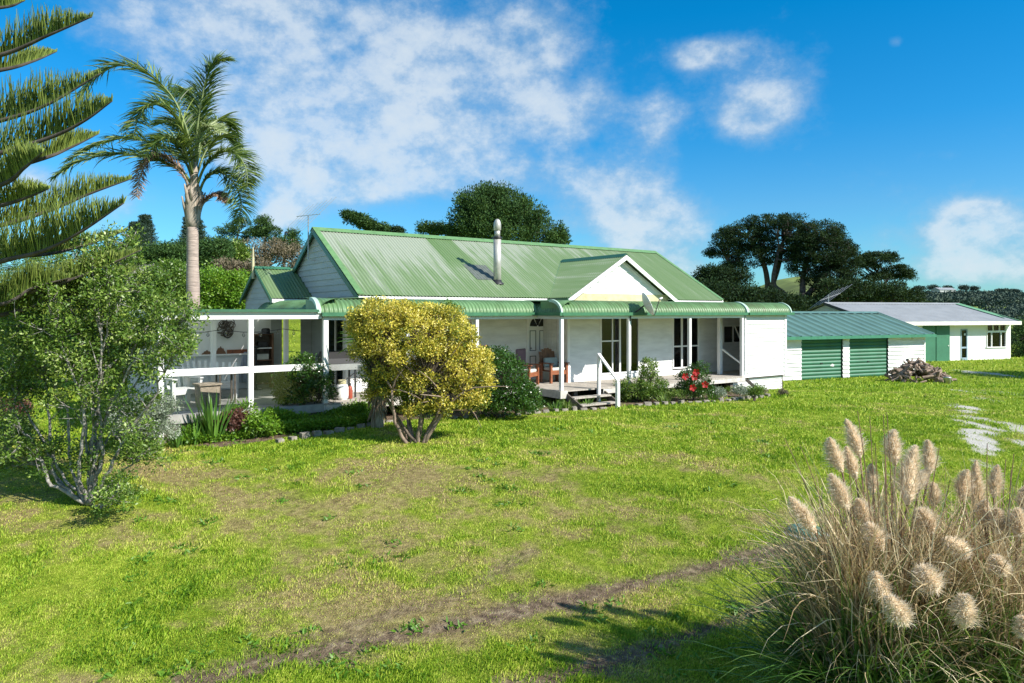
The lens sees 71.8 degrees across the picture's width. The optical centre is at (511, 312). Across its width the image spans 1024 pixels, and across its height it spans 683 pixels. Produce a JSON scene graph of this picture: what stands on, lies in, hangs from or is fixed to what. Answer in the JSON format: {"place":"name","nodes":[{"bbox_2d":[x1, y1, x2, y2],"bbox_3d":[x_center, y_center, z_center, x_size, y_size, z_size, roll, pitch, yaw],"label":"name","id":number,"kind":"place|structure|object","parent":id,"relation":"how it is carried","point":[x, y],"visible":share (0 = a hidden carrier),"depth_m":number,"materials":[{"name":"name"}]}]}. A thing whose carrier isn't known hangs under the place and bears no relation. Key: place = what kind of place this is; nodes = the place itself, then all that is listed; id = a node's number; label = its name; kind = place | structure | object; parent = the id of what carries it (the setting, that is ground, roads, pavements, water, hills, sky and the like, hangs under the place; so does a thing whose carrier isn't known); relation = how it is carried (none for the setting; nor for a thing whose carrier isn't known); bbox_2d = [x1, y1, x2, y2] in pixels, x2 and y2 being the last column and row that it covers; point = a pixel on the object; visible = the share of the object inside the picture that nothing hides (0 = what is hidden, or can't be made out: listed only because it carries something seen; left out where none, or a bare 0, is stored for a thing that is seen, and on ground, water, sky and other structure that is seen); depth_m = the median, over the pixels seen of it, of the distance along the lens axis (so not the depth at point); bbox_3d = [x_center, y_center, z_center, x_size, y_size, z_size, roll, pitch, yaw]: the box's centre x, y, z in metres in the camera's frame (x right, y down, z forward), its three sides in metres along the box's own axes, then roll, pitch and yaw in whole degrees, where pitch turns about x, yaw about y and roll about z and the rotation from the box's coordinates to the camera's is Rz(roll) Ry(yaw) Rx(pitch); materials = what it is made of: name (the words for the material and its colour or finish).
{"place":"outdoors","nodes":[
{"label":"outdoors","id":0,"kind":"place"},
{"bbox_2d":[254,346,261,389],"bbox_3d":[-7.091,1.535,19.594,0.340,1.210,0.340,0,0,-35],"label":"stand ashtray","id":1,"kind":"object","parent":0,"point":[255,347],"visible":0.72,"depth_m":19.57,"materials":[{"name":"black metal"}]},
{"bbox_2d":[0,283,1023,682],"bbox_3d":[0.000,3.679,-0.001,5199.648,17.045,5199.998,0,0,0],"label":"ground","id":2,"kind":"structure","parent":0,"point":[364,627],"depth_m":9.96,"materials":[{"name":"green plant"}]},
{"bbox_2d":[0,397,36,439],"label":"garden bush","id":3,"kind":"object","parent":2,"relation":"on","point":[24,402],"visible":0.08,"depth_m":14.96,"materials":[{"name":"brown plant"}]},
{"bbox_2d":[0,411,41,461],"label":"garden bush","id":4,"kind":"object","parent":2,"relation":"on","point":[25,419],"visible":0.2,"depth_m":13.44,"materials":[{"name":"green plant"}]},
{"bbox_2d":[0,313,78,388],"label":"garden bush","id":5,"kind":"object","parent":2,"relation":"on","point":[47,372],"visible":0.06,"depth_m":23.67,"materials":[{"name":"green plant"}]},
{"bbox_2d":[0,240,100,317],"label":"hillside bush","id":6,"kind":"object","parent":2,"relation":"on","point":[24,261],"visible":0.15,"depth_m":59.14,"materials":[{"name":"green plant"}]},
{"bbox_2d":[0,0,141,316],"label":"norfolk pine","id":7,"kind":"object","parent":2,"relation":"on","point":[22,156],"visible":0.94,"depth_m":10.07,"materials":[{"name":"green plant"}]},
{"bbox_2d":[68,319,127,382],"bbox_3d":[-15.061,1.551,25.963,3.601,3.031,2.544,0,0,0],"label":"garden bush","id":8,"kind":"object","parent":2,"relation":"on","point":[94,345],"visible":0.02,"depth_m":25.48,"materials":[{"name":"green plant"}]},
{"bbox_2d":[0,219,210,517],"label":"lichen tree","id":9,"kind":"object","parent":2,"relation":"on","point":[39,343],"visible":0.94,"depth_m":11.05,"materials":[{"name":"green plant"}]},
{"bbox_2d":[102,344,127,394],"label":"garden bush","id":10,"kind":"object","parent":2,"relation":"on","point":[113,355],"visible":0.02,"depth_m":21.52,"materials":[{"name":"green plant"}]},
{"bbox_2d":[90,240,149,288],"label":"hillside bush","id":11,"kind":"object","parent":2,"relation":"on","point":[128,256],"visible":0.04,"depth_m":59.53,"materials":[{"name":"green plant"}]},
{"bbox_2d":[122,221,150,254],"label":"tree","id":12,"kind":"object","parent":2,"relation":"on","point":[135,228],"visible":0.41,"depth_m":73.59,"materials":[{"name":"green plant"}]},
{"bbox_2d":[104,389,184,449],"bbox_3d":[-7.320,2.170,14.078,1.318,1.308,1.293,0,0,-44],"label":"silver shrub","id":13,"kind":"object","parent":2,"relation":"on","point":[164,409],"visible":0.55,"depth_m":13.94,"materials":[{"name":"brown plant"}]},
{"bbox_2d":[137,214,158,245],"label":"conifer","id":14,"kind":"object","parent":2,"relation":"on","point":[145,219],"visible":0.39,"depth_m":75.78,"materials":[{"name":"green plant"}]},
{"bbox_2d":[46,50,266,308],"bbox_3d":[-10.964,-2.877,21.918,6.881,11.145,4.297,0,0,0],"label":"palm tree","id":15,"kind":"object","parent":2,"relation":"on","point":[197,122],"visible":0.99,"depth_m":21.77,"materials":[{"name":"green plant"}]},
{"bbox_2d":[136,237,186,270],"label":"hillside bush","id":16,"kind":"object","parent":2,"relation":"on","point":[170,250],"visible":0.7,"depth_m":51.28,"materials":[{"name":"green plant"}]},
{"bbox_2d":[121,256,204,312],"bbox_3d":[-13.238,0.498,27.012,3.260,5.286,2.467,0,0,0],"label":"hedge tree","id":17,"kind":"object","parent":2,"relation":"on","point":[175,267],"visible":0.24,"depth_m":26.46,"materials":[{"name":"green plant"}]},
{"bbox_2d":[161,430,186,447],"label":"iris clump","id":18,"kind":"object","parent":2,"relation":"on","point":[172,442],"visible":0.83,"depth_m":14.28,"materials":[{"name":"green plant"}]},
{"bbox_2d":[175,218,209,259],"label":"conifer","id":19,"kind":"object","parent":2,"relation":"on","point":[202,233],"visible":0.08,"depth_m":69.71,"materials":[{"name":"green plant"}]},
{"bbox_2d":[179,414,205,444],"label":"flax plant","id":20,"kind":"object","parent":2,"relation":"on","point":[195,432],"visible":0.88,"depth_m":14.49,"materials":[{"name":"green plant"}]},
{"bbox_2d":[184,234,237,280],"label":"hillside bush","id":21,"kind":"object","parent":2,"relation":"on","point":[210,249],"visible":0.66,"depth_m":45.38,"materials":[{"name":"green plant"}]},
{"bbox_2d":[184,389,244,441],"bbox_3d":[-6.223,2.157,14.866,1.125,1.090,1.042,0,0,41],"label":"flax plant","id":22,"kind":"object","parent":2,"relation":"on","point":[208,418],"visible":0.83,"depth_m":14.67,"materials":[{"name":"green plant"}]},
{"bbox_2d":[182,260,251,308],"bbox_3d":[-11.111,0.576,27.018,3.074,5.119,2.073,0,0,0],"label":"hedge tree","id":23,"kind":"object","parent":2,"relation":"on","point":[223,289],"visible":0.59,"depth_m":26.49,"materials":[{"name":"green plant"}]},
{"bbox_2d":[128,309,323,443],"bbox_3d":[-7.090,1.365,17.576,3.976,2.870,4.917,0,0,-35],"label":"patio shelter","id":24,"kind":"object","parent":2,"relation":"on","point":[249,323],"visible":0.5,"depth_m":16.68,"materials":[{"name":"white paint"}]},
{"bbox_2d":[164,366,204,407],"bbox_3d":[-7.654,1.710,16.269,0.802,0.860,0.780,0,0,35],"label":"slatted chair","id":25,"kind":"object","parent":24,"relation":"on","point":[186,390],"visible":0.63,"depth_m":16.30,"materials":[{"name":"white paint"}]},
{"bbox_2d":[180,360,206,386],"bbox_3d":[-8.153,1.710,18.359,0.780,0.860,0.802,0,0,-40],"label":"slatted chair","id":26,"kind":"object","parent":24,"relation":"on","point":[194,380],"visible":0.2,"depth_m":18.53,"materials":[{"name":"white paint"}]},
{"bbox_2d":[192,382,221,407],"bbox_3d":[-6.892,1.870,15.996,0.500,0.540,0.440,0,0,-43],"label":"table","id":27,"kind":"object","parent":24,"relation":"on","point":[207,389],"visible":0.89,"depth_m":15.88,"materials":[{"name":"beige wood"}]},
{"bbox_2d":[205,362,238,398],"bbox_3d":[-7.276,1.710,17.748,0.780,0.860,0.802,0,0,-18],"label":"slatted chair","id":28,"kind":"object","parent":24,"relation":"on","point":[225,384],"visible":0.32,"depth_m":17.86,"materials":[{"name":"white paint"}]},
{"bbox_2d":[215,373,236,403],"bbox_3d":[-6.806,1.780,16.810,0.400,0.719,0.400,0,0,-35],"label":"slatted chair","id":29,"kind":"object","parent":24,"relation":"on","point":[231,384],"visible":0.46,"depth_m":16.75,"materials":[{"name":"grey wood"}]},
{"bbox_2d":[217,319,235,337],"bbox_3d":[-7.864,0.438,19.494,0.503,0.566,0.336,0,0,-35],"label":"wall wreath","id":30,"kind":"object","parent":24,"relation":"attached to","point":[224,324],"depth_m":19.45,"materials":[{"name":"brown wicker"}]},
{"bbox_2d":[171,329,298,336],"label":"string lights","id":31,"kind":"object","parent":24,"relation":"hanging from","point":[244,334],"visible":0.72,"depth_m":16.67,"materials":[{"name":"black plastic"}]},
{"bbox_2d":[227,349,246,353],"bbox_3d":[-7.569,1.091,19.782,0.760,0.110,0.086,0,0,-35],"label":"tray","id":32,"kind":"object","parent":24,"relation":"attached to","point":[236,351],"visible":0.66,"depth_m":19.72,"materials":[{"name":"brown wood"}]},
{"bbox_2d":[239,352,246,382],"bbox_3d":[-7.439,1.530,19.805,0.400,0.850,0.056,0,0,-35],"label":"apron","id":33,"kind":"object","parent":24,"relation":"hanging from","point":[242,377],"visible":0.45,"depth_m":19.77,"materials":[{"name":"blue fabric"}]},
{"bbox_2d":[254,333,273,387],"bbox_3d":[-7.061,1.365,19.979,0.570,1.550,0.280,0,0,-35],"label":"shelf unit","id":34,"kind":"object","parent":24,"relation":"on","point":[264,378],"visible":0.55,"depth_m":20.05,"materials":[{"name":"black paint"}]},
{"bbox_2d":[257,354,268,359],"bbox_3d":[-7.056,1.249,19.971,0.320,0.160,0.180,0,0,-35],"label":"storage box","id":35,"kind":"object","parent":34,"relation":"on","point":[262,356],"visible":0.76,"depth_m":19.89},
{"bbox_2d":[213,406,249,439],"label":"burgundy plant","id":36,"kind":"object","parent":2,"relation":"on","point":[237,416],"visible":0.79,"depth_m":14.81,"materials":[{"name":"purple plant"}]},
{"bbox_2d":[212,214,259,245],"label":"hillside pine","id":37,"kind":"object","parent":2,"relation":"on","point":[222,231],"visible":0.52,"depth_m":71.66,"materials":[{"name":"green plant"}]},
{"bbox_2d":[221,236,251,261],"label":"hillside bush","id":38,"kind":"object","parent":2,"relation":"on","point":[242,251],"visible":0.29,"depth_m":49.62,"materials":[{"name":"green plant"}]},
{"bbox_2d":[210,254,274,276],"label":"hillside bush","id":39,"kind":"object","parent":2,"relation":"on","point":[227,264],"visible":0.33,"depth_m":41.51,"materials":[{"name":"brown plant"}]},
{"bbox_2d":[232,396,282,438],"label":"bush","id":40,"kind":"object","parent":2,"relation":"on","point":[259,421],"visible":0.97,"depth_m":15.00,"materials":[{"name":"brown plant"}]},
{"bbox_2d":[247,213,282,248],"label":"hillside pine","id":41,"kind":"object","parent":2,"relation":"on","point":[264,226],"visible":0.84,"depth_m":71.62,"materials":[{"name":"green plant"}]},
{"bbox_2d":[240,236,303,268],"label":"hillside bush","id":42,"kind":"object","parent":2,"relation":"on","point":[273,252],"visible":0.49,"depth_m":59.52,"materials":[{"name":"brown plant"}]},
{"bbox_2d":[179,398,371,445],"bbox_3d":[-4.885,2.408,15.645,4.540,0.741,1.031,0,0,-35],"label":"ground cover","id":43,"kind":"object","parent":2,"relation":"on","point":[346,415],"visible":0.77,"depth_m":15.60,"materials":[{"name":"green plant"}]},
{"bbox_2d":[279,226,305,266],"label":"hillside pine","id":44,"kind":"object","parent":2,"relation":"on","point":[292,234],"visible":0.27,"depth_m":71.79,"materials":[{"name":"green plant"}]},
{"bbox_2d":[299,432,309,438],"bbox_3d":[-4.419,2.635,15.067,0.138,0.176,0.242,0,0,33],"label":"edging stone","id":45,"kind":"object","parent":2,"relation":"on","point":[304,435],"visible":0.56,"depth_m":15.00,"materials":[{"name":"grey stone"}]},
{"bbox_2d":[270,351,338,405],"bbox_3d":[-4.902,1.769,16.569,1.518,1.784,1.400,0,0,38],"label":"camellia bush","id":46,"kind":"object","parent":2,"relation":"on","point":[302,390],"visible":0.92,"depth_m":16.35,"materials":[{"name":"green plant"}]},
{"bbox_2d":[335,327,386,427],"bbox_3d":[-3.313,1.508,16.183,1.508,2.428,1.480,0,0,0],"label":"cabbage tree","id":47,"kind":"object","parent":2,"relation":"on","point":[377,412],"visible":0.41,"depth_m":16.00,"materials":[{"name":"green plant"}]},
{"bbox_2d":[338,208,391,231],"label":"leaning cypress","id":48,"kind":"object","parent":2,"relation":"on","point":[359,220],"visible":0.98,"depth_m":41.70,"materials":[{"name":"green plant"}]},
{"bbox_2d":[385,224,407,232],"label":"round treetop","id":49,"kind":"object","parent":2,"relation":"on","point":[397,229],"visible":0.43,"depth_m":59.58,"materials":[{"name":"green plant"}]},
{"bbox_2d":[341,295,508,443],"bbox_3d":[-1.746,1.218,14.575,2.727,3.190,2.956,0,0,-41],"label":"variegated shrub","id":50,"kind":"object","parent":2,"relation":"on","point":[440,382],"visible":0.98,"depth_m":14.39,"materials":[{"name":"yellow plant"}]},
{"bbox_2d":[414,219,462,236],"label":"dense pine","id":51,"kind":"object","parent":2,"relation":"on","point":[432,228],"visible":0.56,"depth_m":57.64,"materials":[{"name":"green plant"}]},
{"bbox_2d":[95,421,792,682],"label":"lawn weeds","id":52,"kind":"object","parent":2,"relation":"on","point":[413,626],"visible":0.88,"depth_m":7.99,"materials":[{"name":"green plant"}]},
{"bbox_2d":[442,298,468,341],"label":"tall shrub","id":53,"kind":"object","parent":2,"relation":"on","point":[447,302],"visible":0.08,"depth_m":18.39,"materials":[{"name":"green plant"}]},
{"bbox_2d":[466,343,544,418],"bbox_3d":[-0.215,1.710,17.280,2.110,1.894,1.688,0,0,0],"label":"evergreen bush","id":54,"kind":"object","parent":2,"relation":"on","point":[507,365],"visible":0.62,"depth_m":16.98,"materials":[{"name":"green plant"}]},
{"bbox_2d":[442,178,571,244],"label":"dense pine","id":55,"kind":"object","parent":2,"relation":"on","point":[481,209],"visible":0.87,"depth_m":53.83,"materials":[{"name":"green plant"}]},
{"bbox_2d":[239,219,794,412],"bbox_3d":[0.705,0.100,23.692,16.890,5.801,9.910,0,0,-35],"label":"farmhouse","id":56,"kind":"object","parent":2,"relation":"on","point":[576,306],"visible":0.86,"depth_m":21.76,"materials":[{"name":"white paint"}]},
{"bbox_2d":[286,197,335,260],"bbox_3d":[-5.911,-2.456,20.787,1.122,1.882,1.226,0,0,-40],"label":"tv antenna","id":57,"kind":"object","parent":56,"relation":"attached to","point":[308,219],"visible":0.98,"depth_m":20.73,"materials":[{"name":"metal"}]},
{"bbox_2d":[329,320,343,386],"bbox_3d":[-4.849,1.090,19.469,0.090,1.980,1.340,0,0,-35],"label":"sliding door","id":58,"kind":"structure","parent":56,"relation":"in","point":[336,330],"depth_m":19.41,"materials":[{"name":"white paint"}]},
{"bbox_2d":[318,351,364,397],"bbox_3d":[-4.364,1.550,17.712,1.440,1.160,0.520,0,0,-35],"label":"barbecue","id":59,"kind":"object","parent":56,"relation":"on","point":[337,361],"visible":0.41,"depth_m":17.58,"materials":[{"name":"black metal"}]},
{"bbox_2d":[336,379,348,399],"bbox_3d":[-4.160,1.890,17.306,0.310,0.480,0.310,0,0,0],"label":"gas bottle","id":60,"kind":"object","parent":56,"relation":"on","point":[342,387],"visible":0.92,"depth_m":17.20,"materials":[{"name":"white paint"}]},
{"bbox_2d":[348,383,352,398],"bbox_3d":[-4.003,1.938,17.476,0.117,0.385,0.120,0,0,0],"label":"fire extinguisher","id":61,"kind":"object","parent":56,"relation":"on","point":[350,395],"visible":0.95,"depth_m":17.44,"materials":[{"name":"red metal"}]},
{"bbox_2d":[513,348,540,384],"bbox_3d":[0.420,1.600,20.744,0.640,1.060,0.710,0,0,27],"label":"verandah chair","id":62,"kind":"object","parent":56,"relation":"on","point":[522,354],"visible":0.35,"depth_m":20.78,"materials":[{"name":"wood"}]},
{"bbox_2d":[529,319,542,379],"bbox_3d":[0.822,1.087,22.389,0.712,2.067,0.120,0,0,-35],"label":"front door","id":63,"kind":"structure","parent":56,"relation":"in","point":[535,325],"depth_m":22.35,"materials":[{"name":"white paint"}]},
{"bbox_2d":[539,348,569,383],"bbox_3d":[1.259,1.612,21.554,0.710,1.036,0.725,0,0,-35],"label":"verandah chair","id":64,"kind":"object","parent":56,"relation":"on","point":[548,362],"visible":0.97,"depth_m":21.53,"materials":[{"name":"brown wood"}]},
{"bbox_2d":[600,318,639,374],"bbox_3d":[3.466,1.034,22.783,1.707,1.869,0.090,0,0,-35],"label":"sliding door","id":65,"kind":"structure","parent":56,"relation":"in","point":[613,332],"depth_m":22.73,"materials":[{"name":"white paint"}]},
{"bbox_2d":[630,292,662,320],"bbox_3d":[3.931,-0.167,20.716,0.840,0.839,0.569,0,0,31],"label":"satellite dish","id":66,"kind":"object","parent":56,"relation":"attached to","point":[647,304],"visible":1,"depth_m":20.59,"materials":[{"name":"paint"}]},
{"bbox_2d":[672,318,698,368],"bbox_3d":[6.022,1.017,24.556,1.345,1.833,0.090,0,0,-35],"label":"french door","id":67,"kind":"structure","parent":56,"relation":"in","point":[679,325],"depth_m":24.42,"materials":[{"name":"white paint"}]},
{"bbox_2d":[723,325,739,343],"bbox_3d":[8.228,0.804,25.902,1.229,0.678,0.390,0,0,-35],"label":"awning window","id":68,"kind":"structure","parent":56,"relation":"in","point":[731,333],"depth_m":25.92,"materials":[{"name":"white paint"}]},
{"bbox_2d":[545,398,564,410],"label":"edging plant","id":69,"kind":"object","parent":2,"relation":"on","point":[557,406],"visible":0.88,"depth_m":18.51,"materials":[{"name":"green plant"}]},
{"bbox_2d":[557,399,575,409],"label":"edging plant","id":70,"kind":"object","parent":2,"relation":"on","point":[567,405],"visible":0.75,"depth_m":18.69,"materials":[{"name":"green plant"}]},
{"bbox_2d":[385,383,766,413],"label":"bed weeds","id":71,"kind":"object","parent":2,"relation":"on","point":[626,398],"visible":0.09,"depth_m":20.54,"materials":[{"name":"green plant"}]},
{"bbox_2d":[610,356,668,401],"bbox_3d":[3.702,1.960,20.501,1.771,1.382,1.113,0,0,0],"label":"abelia bush","id":72,"kind":"object","parent":2,"relation":"on","point":[643,388],"visible":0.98,"depth_m":20.33,"materials":[{"name":"green plant"}]},
{"bbox_2d":[653,390,675,402],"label":"edging plant","id":73,"kind":"object","parent":2,"relation":"on","point":[665,398],"visible":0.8,"depth_m":20.04,"materials":[{"name":"green plant"}]},
{"bbox_2d":[664,387,686,400],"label":"lavender","id":74,"kind":"object","parent":2,"relation":"on","point":[670,393],"visible":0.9,"depth_m":20.46,"materials":[{"name":"green plant"}]},
{"bbox_2d":[673,360,714,400],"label":"hibiscus bush","id":75,"kind":"object","parent":2,"relation":"on","point":[689,385],"visible":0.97,"depth_m":20.63,"materials":[{"name":"green plant"}]},
{"bbox_2d":[706,390,721,399],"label":"edging plant","id":76,"kind":"object","parent":2,"relation":"on","point":[711,397],"visible":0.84,"depth_m":20.75,"materials":[{"name":"green plant"}]},
{"bbox_2d":[712,385,727,397],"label":"lavender","id":77,"kind":"object","parent":2,"relation":"on","point":[721,392],"visible":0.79,"depth_m":21.04,"materials":[{"name":"green plant"}]},
{"bbox_2d":[690,262,755,294],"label":"spreading pine","id":78,"kind":"object","parent":2,"relation":"on","point":[721,271],"visible":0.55,"depth_m":65.30,"materials":[{"name":"green plant"}]},
{"bbox_2d":[730,385,747,395],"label":"lavender","id":79,"kind":"object","parent":2,"relation":"on","point":[742,389],"visible":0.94,"depth_m":21.64,"materials":[{"name":"green plant"}]},
{"bbox_2d":[701,213,799,289],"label":"spreading pine","id":80,"kind":"object","parent":2,"relation":"on","point":[757,237],"visible":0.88,"depth_m":73.24,"materials":[{"name":"green plant"}]},
{"bbox_2d":[696,274,812,310],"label":"dark bush","id":81,"kind":"object","parent":2,"relation":"on","point":[725,291],"visible":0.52,"depth_m":62.81,"materials":[{"name":"green plant"}]},
{"bbox_2d":[746,382,763,401],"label":"shrub","id":82,"kind":"object","parent":2,"relation":"on","point":[756,391],"visible":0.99,"depth_m":20.62,"materials":[{"name":"green plant"}]},
{"bbox_2d":[767,212,866,298],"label":"spreading pine","id":83,"kind":"object","parent":2,"relation":"on","point":[806,248],"visible":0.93,"depth_m":71.00,"materials":[{"name":"green plant"}]},
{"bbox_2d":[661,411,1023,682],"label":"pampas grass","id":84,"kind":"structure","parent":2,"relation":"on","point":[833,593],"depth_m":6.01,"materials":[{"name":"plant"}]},
{"bbox_2d":[783,311,935,380],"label":"garage","id":85,"kind":"structure","parent":2,"relation":"on","point":[834,344],"depth_m":33.48,"materials":[{"name":"white paint"}]},
{"bbox_2d":[801,339,840,379],"bbox_3d":[14.149,2.135,32.324,2.528,2.131,0.052,0,0,-24],"label":"roller door","id":86,"kind":"structure","parent":85,"relation":"in","point":[821,358],"depth_m":32.33,"materials":[{"name":"green paint"}]},
{"bbox_2d":[849,335,886,377],"bbox_3d":[16.891,2.135,33.528,2.548,2.131,0.052,0,0,-24],"label":"roller door","id":87,"kind":"structure","parent":85,"relation":"in","point":[868,356],"depth_m":33.56,"materials":[{"name":"green paint"}]},
{"bbox_2d":[799,274,933,308],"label":"dark bush","id":88,"kind":"object","parent":2,"relation":"on","point":[871,290],"visible":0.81,"depth_m":68.78,"materials":[{"name":"green plant"}]},
{"bbox_2d":[848,249,919,283],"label":"spreading pine","id":89,"kind":"object","parent":2,"relation":"on","point":[873,259],"visible":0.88,"depth_m":77.27,"materials":[{"name":"green plant"}]},
{"bbox_2d":[782,443,1023,682],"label":"pampas grass","id":90,"kind":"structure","parent":2,"relation":"on","point":[964,619],"depth_m":5.79,"materials":[{"name":"beige plant"}]},
{"bbox_2d":[806,302,1021,360],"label":"shed","id":91,"kind":"structure","parent":2,"relation":"on","point":[963,331],"depth_m":43.94,"materials":[{"name":"white paint"}]},
{"bbox_2d":[812,284,851,306],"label":"tv antenna","id":92,"kind":"object","parent":91,"relation":"attached to","point":[828,295],"visible":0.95,"depth_m":44.77,"materials":[{"name":"metal"}]},
{"bbox_2d":[923,325,949,360],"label":"sliding door","id":93,"kind":"structure","parent":91,"relation":"in","point":[938,347],"depth_m":42.79,"materials":[{"name":"green paint"}]},
{"bbox_2d":[960,329,967,359],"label":"glazed door","id":94,"kind":"structure","parent":91,"relation":"in","point":[963,332],"depth_m":43.57,"materials":[{"name":"white glass"}]},
{"bbox_2d":[986,325,1007,347],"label":"window","id":95,"kind":"structure","parent":91,"relation":"in","point":[995,334],"depth_m":44.40,"materials":[{"name":"white paint"}]},
{"bbox_2d":[987,303,1023,342],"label":"forest","id":96,"kind":"object","parent":2,"relation":"on","point":[1011,311],"visible":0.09,"depth_m":169.59,"materials":[{"name":"green plant"}]},
{"bbox_2d":[1011,316,1023,356],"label":"dark hedge","id":97,"kind":"object","parent":2,"relation":"on","point":[1018,345],"visible":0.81,"depth_m":46.78,"materials":[{"name":"green plant"}]},
{"bbox_2d":[0,0,1023,291],"label":"sky","id":98,"kind":"structure","parent":0,"point":[658,126],"materials":[{"name":"blue"}]},
{"bbox_2d":[784,524,827,542],"bbox_3d":[4.292,3.203,10.330,0.640,0.140,0.640,0,0,0],"label":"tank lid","id":99,"kind":"object","parent":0,"point":[800,531],"visible":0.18,"depth_m":10.22,"materials":[{"name":"grey plastic"}]},
{"bbox_2d":[723,276,1006,308],"bbox_3d":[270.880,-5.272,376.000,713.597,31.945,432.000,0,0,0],"label":"hills","id":100,"kind":"structure","parent":0,"point":[788,284],"depth_m":347.27,"materials":[{"name":"green plant"}]},
{"bbox_2d":[957,284,969,290],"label":"ridge tree","id":101,"kind":"object","parent":100,"relation":"on","point":[964,287],"visible":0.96,"depth_m":424.23,"materials":[{"name":"green plant"}]},
{"bbox_2d":[918,289,1023,310],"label":"forest","id":102,"kind":"object","parent":100,"relation":"on","point":[984,299],"visible":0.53,"depth_m":317.08,"materials":[{"name":"green plant"}]},
{"bbox_2d":[931,288,955,291],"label":"house","id":103,"kind":"structure","parent":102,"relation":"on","point":[941,289],"depth_m":412.60,"materials":[{"name":"grey metal"}]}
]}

